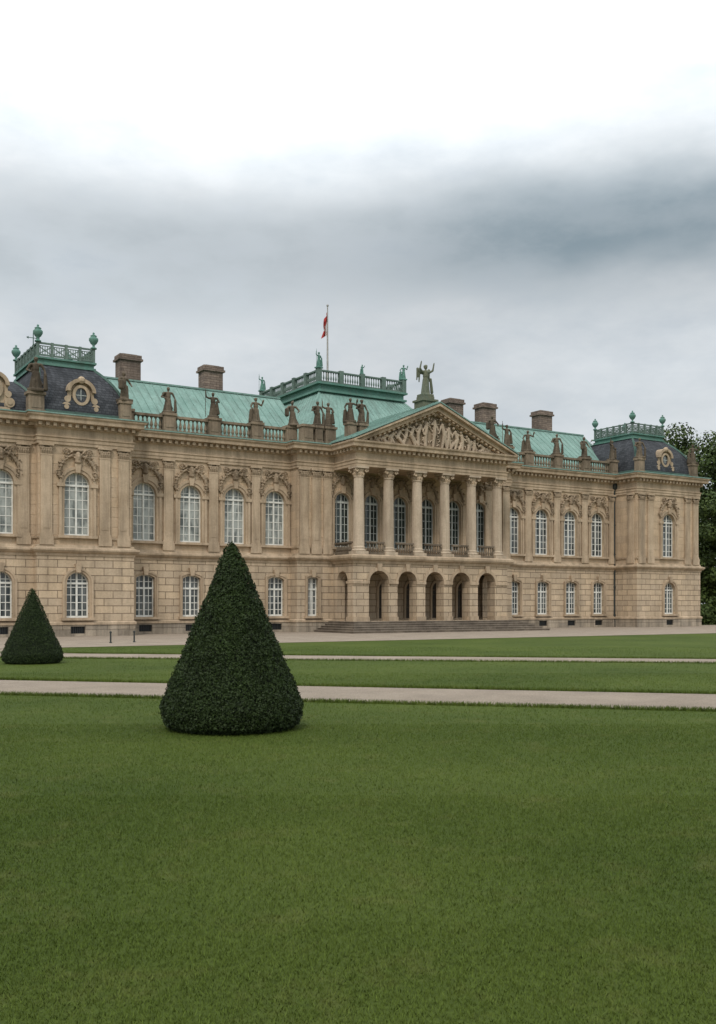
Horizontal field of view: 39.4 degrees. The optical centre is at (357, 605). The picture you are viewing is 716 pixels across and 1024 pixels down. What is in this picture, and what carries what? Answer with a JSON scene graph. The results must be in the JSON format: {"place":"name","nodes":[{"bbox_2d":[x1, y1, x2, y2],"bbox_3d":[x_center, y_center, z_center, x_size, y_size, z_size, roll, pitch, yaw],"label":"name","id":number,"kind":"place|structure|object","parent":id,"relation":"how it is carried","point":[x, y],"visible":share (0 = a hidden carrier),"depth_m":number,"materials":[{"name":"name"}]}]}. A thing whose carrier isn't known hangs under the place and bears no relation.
{"place":"outdoors","nodes":[
{"label":"outdoors","id":0,"kind":"place"},
{"bbox_2d":[0,623,715,1023],"bbox_3d":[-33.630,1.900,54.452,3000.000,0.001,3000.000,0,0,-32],"label":"ground","id":1,"kind":"structure","parent":0,"point":[654,645],"depth_m":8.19,"materials":[{"name":"green plant"}]},
{"bbox_2d":[0,588,63,663],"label":"topiary","id":2,"kind":"object","parent":1,"relation":"on","point":[32,638],"visible":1,"depth_m":32.47,"materials":[{"name":"green plant"}]},
{"bbox_2d":[157,541,303,734],"bbox_3d":[-1.939,0.458,15.484,2.257,2.925,2.253,0,0,-32],"label":"topiary","id":3,"kind":"object","parent":1,"relation":"on","point":[232,674],"visible":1,"depth_m":14.87,"materials":[{"name":"green plant"}]},
{"bbox_2d":[0,341,710,636],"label":"palace","id":4,"kind":"structure","parent":1,"relation":"on","point":[140,511],"depth_m":71.99,"materials":[{"name":"stone"}]},
{"bbox_2d":[0,627,7,633],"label":"basement window","id":5,"kind":"structure","parent":4,"relation":"in","point":[3,630],"depth_m":59.86,"materials":[{"name":"metal"}]},
{"bbox_2d":[0,562,16,620],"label":"window","id":6,"kind":"structure","parent":4,"relation":"in","point":[8,589],"depth_m":60.01,"materials":[{"name":"stone"}]},
{"bbox_2d":[0,460,21,536],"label":"window","id":7,"kind":"structure","parent":4,"relation":"in","point":[9,488],"depth_m":60.17,"materials":[{"name":"glass"}]},
{"bbox_2d":[11,345,20,361],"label":"urn","id":8,"kind":"object","parent":4,"relation":"on","point":[16,352],"visible":0.95,"depth_m":66.99,"materials":[{"name":"green metal"}]},
{"bbox_2d":[26,357,47,391],"bbox_3d":[-19.427,-13.941,60.498,1.308,2.220,0.828,0,0,-15],"label":"statue","id":9,"kind":"object","parent":4,"relation":"on","point":[36,384],"visible":0.98,"depth_m":60.33,"materials":[{"name":"stone"}]},
{"bbox_2d":[33,324,42,341],"bbox_3d":[-19.915,-16.959,62.218,0.577,1.078,0.577,0,0,-32],"label":"urn","id":10,"kind":"object","parent":4,"relation":"on","point":[37,332],"visible":1,"depth_m":62.05,"materials":[{"name":"green metal"}]},
{"bbox_2d":[57,464,97,538],"bbox_3d":[-17.319,-6.420,61.630,2.520,4.560,0.552,0,0,-32],"label":"window","id":11,"kind":"structure","parent":4,"relation":"in","point":[73,489],"depth_m":61.77,"materials":[{"name":"glass"}]},
{"bbox_2d":[71,626,83,633],"bbox_3d":[-17.263,1.500,61.540,0.880,0.440,0.140,0,0,-32],"label":"basement window","id":12,"kind":"structure","parent":4,"relation":"in","point":[74,629],"depth_m":61.53,"materials":[{"name":"metal"}]},
{"bbox_2d":[61,564,94,620],"bbox_3d":[-17.256,-0.830,61.528,2.040,3.480,0.552,0,0,-32],"label":"window","id":13,"kind":"structure","parent":4,"relation":"in","point":[74,584],"depth_m":61.68,"materials":[{"name":"stone"}]},
{"bbox_2d":[89,332,97,349],"bbox_3d":[-16.937,-16.959,64.057,0.577,1.078,0.577,0,0,-32],"label":"urn","id":14,"kind":"object","parent":4,"relation":"on","point":[93,339],"visible":1,"depth_m":63.88,"materials":[{"name":"green metal"}]},
{"bbox_2d":[116,371,132,400],"bbox_3d":[-14.795,-13.855,63.254,0.849,2.026,1.172,0,0,41],"label":"statue","id":15,"kind":"object","parent":4,"relation":"on","point":[123,388],"visible":0.95,"depth_m":63.09,"materials":[{"name":"stone"}]},
{"bbox_2d":[139,625,150,631],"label":"basement window","id":16,"kind":"structure","parent":4,"relation":"in","point":[142,628],"depth_m":66.42,"materials":[{"name":"metal"}]},
{"bbox_2d":[134,567,159,618],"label":"window","id":17,"kind":"structure","parent":4,"relation":"in","point":[143,583],"depth_m":66.57,"materials":[{"name":"stone"}]},
{"bbox_2d":[131,474,163,543],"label":"window","id":18,"kind":"structure","parent":4,"relation":"in","point":[143,496],"depth_m":66.71,"materials":[{"name":"glass"}]},
{"bbox_2d":[161,387,176,412],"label":"statue","id":19,"kind":"object","parent":4,"relation":"on","point":[167,407],"visible":0.94,"depth_m":67.14,"materials":[{"name":"stone"}]},
{"bbox_2d":[186,624,191,630],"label":"basement window","id":20,"kind":"structure","parent":4,"relation":"in","point":[188,626],"depth_m":68.01,"materials":[{"name":"metal"}]},
{"bbox_2d":[173,477,208,544],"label":"window","id":21,"kind":"structure","parent":4,"relation":"in","point":[187,498],"depth_m":68.36,"materials":[{"name":"glass"}]},
{"bbox_2d":[178,568,203,618],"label":"window","id":22,"kind":"structure","parent":4,"relation":"in","point":[189,584],"depth_m":68.28,"materials":[{"name":"stone"}]},
{"bbox_2d":[205,388,219,417],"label":"statue","id":23,"kind":"object","parent":4,"relation":"on","point":[214,411],"visible":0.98,"depth_m":68.81,"materials":[{"name":"stone"}]},
{"bbox_2d":[218,481,251,546],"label":"window","id":24,"kind":"structure","parent":4,"relation":"in","point":[231,500],"depth_m":70.09,"materials":[{"name":"stone"}]},
{"bbox_2d":[248,398,263,421],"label":"statue","id":25,"kind":"object","parent":4,"relation":"on","point":[254,416],"visible":0.97,"depth_m":70.50,"materials":[{"name":"stone"}]},
{"bbox_2d":[258,376,265,391],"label":"statue","id":26,"kind":"object","parent":4,"relation":"on","point":[262,387],"visible":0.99,"depth_m":88.90,"materials":[{"name":"green metal"}]},
{"bbox_2d":[260,484,291,547],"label":"window","id":27,"kind":"structure","parent":4,"relation":"in","point":[272,502],"depth_m":71.77,"materials":[{"name":"stone"}]},
{"bbox_2d":[271,623,280,629],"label":"basement window","id":28,"kind":"structure","parent":4,"relation":"in","point":[274,626],"depth_m":71.54,"materials":[{"name":"metal"}]},
{"bbox_2d":[265,569,288,617],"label":"window","id":29,"kind":"structure","parent":4,"relation":"in","point":[273,584],"depth_m":71.64,"materials":[{"name":"stone"}]},
{"bbox_2d":[285,401,299,425],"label":"statue","id":30,"kind":"object","parent":4,"relation":"on","point":[293,421],"visible":0.98,"depth_m":71.81,"materials":[{"name":"stone"}]},
{"bbox_2d":[304,570,322,617],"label":"window","id":31,"kind":"structure","parent":4,"relation":"in","point":[310,582],"depth_m":71.94,"materials":[{"name":"stone"}]},
{"bbox_2d":[311,401,324,425],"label":"statue","id":32,"kind":"object","parent":4,"relation":"on","point":[317,416],"visible":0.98,"depth_m":71.86,"materials":[{"name":"stone"}]},
{"bbox_2d":[314,349,322,368],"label":"statue","id":33,"kind":"object","parent":4,"relation":"on","point":[319,363],"visible":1,"depth_m":80.16,"materials":[{"name":"green metal"}]},
{"bbox_2d":[321,304,328,380],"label":"flagpole","id":34,"kind":"object","parent":4,"relation":"on","point":[325,331],"visible":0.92,"depth_m":87.60,"materials":[{"name":"metal"}]},
{"bbox_2d":[322,401,334,426],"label":"statue","id":35,"kind":"object","parent":4,"relation":"on","point":[329,419],"visible":0.94,"depth_m":72.33,"materials":[{"name":"stone"}]},
{"bbox_2d":[332,486,352,549],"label":"window","id":36,"kind":"structure","parent":4,"relation":"in","point":[340,504],"depth_m":73.43,"materials":[{"name":"stone"}]},
{"bbox_2d":[343,398,357,422],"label":"statue","id":37,"kind":"object","parent":4,"relation":"on","point":[348,415],"visible":0.98,"depth_m":71.92,"materials":[{"name":"stone"}]},
{"bbox_2d":[356,400,368,423],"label":"statue","id":38,"kind":"object","parent":4,"relation":"on","point":[361,415],"visible":0.94,"depth_m":72.42,"materials":[{"name":"stone"}]},
{"bbox_2d":[364,488,382,550],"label":"window","id":39,"kind":"structure","parent":4,"relation":"in","point":[370,503],"depth_m":74.86,"materials":[{"name":"stone"}]},
{"bbox_2d":[376,580,381,620],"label":"entrance door","id":40,"kind":"structure","parent":4,"relation":"in","point":[379,586],"depth_m":74.62,"materials":[{"name":"stone"}]},
{"bbox_2d":[393,490,410,551],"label":"window","id":41,"kind":"structure","parent":4,"relation":"in","point":[399,504],"depth_m":76.21,"materials":[{"name":"stone"}]},
{"bbox_2d":[399,365,407,380],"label":"statue","id":42,"kind":"object","parent":4,"relation":"on","point":[402,376],"visible":1,"depth_m":84.45,"materials":[{"name":"green metal"}]},
{"bbox_2d":[403,580,408,619],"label":"entrance door","id":43,"kind":"structure","parent":4,"relation":"in","point":[406,586],"depth_m":75.97,"materials":[{"name":"stone"}]},
{"bbox_2d":[416,361,434,396],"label":"statue","id":44,"kind":"object","parent":4,"relation":"on","point":[425,389],"visible":0.98,"depth_m":74.67,"materials":[{"name":"grey stone"}]},
{"bbox_2d":[422,492,437,552],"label":"window","id":45,"kind":"structure","parent":4,"relation":"in","point":[427,508],"depth_m":77.56,"materials":[{"name":"stone"}]},
{"bbox_2d":[430,580,435,619],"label":"entrance door","id":46,"kind":"structure","parent":4,"relation":"in","point":[433,585],"depth_m":77.71,"materials":[{"name":"stone"}]},
{"bbox_2d":[449,494,465,553],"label":"window","id":47,"kind":"structure","parent":4,"relation":"in","point":[454,509],"depth_m":78.90,"materials":[{"name":"stone"}]},
{"bbox_2d":[455,580,461,619],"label":"entrance door","id":48,"kind":"structure","parent":4,"relation":"in","point":[458,589],"depth_m":79.03,"materials":[{"name":"stone"}]},
{"bbox_2d":[476,496,489,554],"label":"window","id":49,"kind":"structure","parent":4,"relation":"in","point":[479,508],"depth_m":80.24,"materials":[{"name":"stone"}]},
{"bbox_2d":[486,415,498,437],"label":"statue","id":50,"kind":"object","parent":4,"relation":"on","point":[490,426],"visible":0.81,"depth_m":78.55,"materials":[{"name":"stone"}]},
{"bbox_2d":[502,421,512,445],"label":"statue","id":51,"kind":"object","parent":4,"relation":"on","point":[508,440],"visible":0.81,"depth_m":81.12,"materials":[{"name":"stone"}]},
{"bbox_2d":[510,501,525,555],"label":"window","id":52,"kind":"structure","parent":4,"relation":"in","point":[513,513],"depth_m":83.55,"materials":[{"name":"stone"}]},
{"bbox_2d":[512,575,523,616],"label":"window","id":53,"kind":"structure","parent":4,"relation":"in","point":[514,577],"depth_m":83.37,"materials":[{"name":"stone"}]},
{"bbox_2d":[521,431,534,451],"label":"statue","id":54,"kind":"object","parent":4,"relation":"on","point":[526,445],"visible":1,"depth_m":83.82,"materials":[{"name":"stone"}]},
{"bbox_2d":[539,621,545,625],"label":"basement window","id":55,"kind":"structure","parent":4,"relation":"in","point":[541,623],"depth_m":84.85,"materials":[{"name":"metal"}]},
{"bbox_2d":[532,503,553,556],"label":"window","id":56,"kind":"structure","parent":4,"relation":"in","point":[539,518],"depth_m":85.16,"materials":[{"name":"stone"}]},
{"bbox_2d":[534,575,552,615],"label":"window","id":57,"kind":"structure","parent":4,"relation":"in","point":[540,585],"depth_m":84.95,"materials":[{"name":"stone"}]},
{"bbox_2d":[551,434,563,453],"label":"statue","id":58,"kind":"object","parent":4,"relation":"on","point":[556,449],"visible":1,"depth_m":85.56,"materials":[{"name":"stone"}]},
{"bbox_2d":[560,505,581,557],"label":"window","id":59,"kind":"structure","parent":4,"relation":"in","point":[567,521],"depth_m":86.76,"materials":[{"name":"stone"}]},
{"bbox_2d":[568,620,574,625],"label":"basement window","id":60,"kind":"structure","parent":4,"relation":"in","point":[570,622],"depth_m":86.59,"materials":[{"name":"metal"}]},
{"bbox_2d":[563,576,580,615],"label":"window","id":61,"kind":"structure","parent":4,"relation":"in","point":[569,587],"depth_m":86.65,"materials":[{"name":"stone"}]},
{"bbox_2d":[578,437,589,457],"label":"statue","id":62,"kind":"object","parent":4,"relation":"on","point":[583,443],"visible":1,"depth_m":87.18,"materials":[{"name":"stone"}]},
{"bbox_2d":[592,419,597,430],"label":"urn","id":63,"kind":"object","parent":4,"relation":"on","point":[595,424],"visible":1,"depth_m":93.48,"materials":[{"name":"green metal"}]},
{"bbox_2d":[588,507,608,558],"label":"window","id":64,"kind":"structure","parent":4,"relation":"in","point":[594,522],"depth_m":88.53,"materials":[{"name":"stone"}]},
{"bbox_2d":[595,620,601,624],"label":"basement window","id":65,"kind":"structure","parent":4,"relation":"in","point":[597,622],"depth_m":88.21,"materials":[{"name":"metal"}]},
{"bbox_2d":[591,576,607,615],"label":"window","id":66,"kind":"structure","parent":4,"relation":"in","point":[596,588],"depth_m":88.38,"materials":[{"name":"stone"}]},
{"bbox_2d":[606,439,616,459],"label":"statue","id":67,"kind":"object","parent":4,"relation":"on","point":[612,455],"visible":0.97,"depth_m":88.98,"materials":[{"name":"stone"}]},
{"bbox_2d":[629,411,635,422],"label":"urn","id":68,"kind":"object","parent":4,"relation":"on","point":[632,415],"visible":1,"depth_m":89.58,"materials":[{"name":"green metal"}]},
{"bbox_2d":[634,438,645,457],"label":"statue","id":69,"kind":"object","parent":4,"relation":"on","point":[638,445],"visible":1,"depth_m":87.59,"materials":[{"name":"stone"}]},
{"bbox_2d":[659,415,665,426],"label":"urn","id":70,"kind":"object","parent":4,"relation":"on","point":[662,419],"visible":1,"depth_m":91.60,"materials":[{"name":"green metal"}]},
{"bbox_2d":[659,508,679,559],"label":"window","id":71,"kind":"structure","parent":4,"relation":"in","point":[665,523],"depth_m":89.64,"materials":[{"name":"stone"}]},
{"bbox_2d":[661,577,678,615],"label":"window","id":72,"kind":"structure","parent":4,"relation":"in","point":[667,591],"depth_m":89.53,"materials":[{"name":"stone"}]},
{"bbox_2d":[667,620,672,624],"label":"basement window","id":73,"kind":"structure","parent":4,"relation":"in","point":[669,622],"depth_m":89.33,"materials":[{"name":"metal"}]},
{"bbox_2d":[687,445,698,463],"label":"statue","id":74,"kind":"object","parent":4,"relation":"on","point":[691,458],"visible":1,"depth_m":91.18,"materials":[{"name":"stone"}]},
{"bbox_2d":[0,625,715,648],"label":"gravel forecourt","id":75,"kind":"structure","parent":1,"relation":"on","point":[141,640],"depth_m":63.15,"materials":[{"name":"beige gravel"}]},
{"bbox_2d":[663,422,714,552],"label":"tree","id":76,"kind":"object","parent":1,"relation":"on","point":[685,444],"visible":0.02,"depth_m":128.99,"materials":[{"name":"green plant"}]},
{"bbox_2d":[682,430,715,595],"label":"tree","id":77,"kind":"object","parent":1,"relation":"on","point":[707,466],"visible":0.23,"depth_m":111.70,"materials":[{"name":"green plant"}]},
{"bbox_2d":[698,489,715,604],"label":"tree","id":78,"kind":"object","parent":1,"relation":"on","point":[706,506],"visible":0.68,"depth_m":101.76,"materials":[{"name":"green plant"}]},
{"bbox_2d":[700,587,715,624],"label":"undergrowth","id":79,"kind":"object","parent":1,"relation":"on","point":[707,612],"visible":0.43,"depth_m":99.99,"materials":[{"name":"green plant"}]},
{"bbox_2d":[0,680,715,709],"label":"gravel path","id":80,"kind":"structure","parent":0,"point":[523,697],"depth_m":21.33,"materials":[{"name":"beige gravel"}]},
{"bbox_2d":[0,653,715,662],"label":"gravel path","id":81,"kind":"structure","parent":0,"point":[380,657],"depth_m":35.77,"materials":[{"name":"beige gravel"}]},
{"bbox_2d":[0,0,715,603],"label":"sky","id":82,"kind":"structure","parent":0,"point":[516,199],"materials":[{"name":"grey"}]}
]}

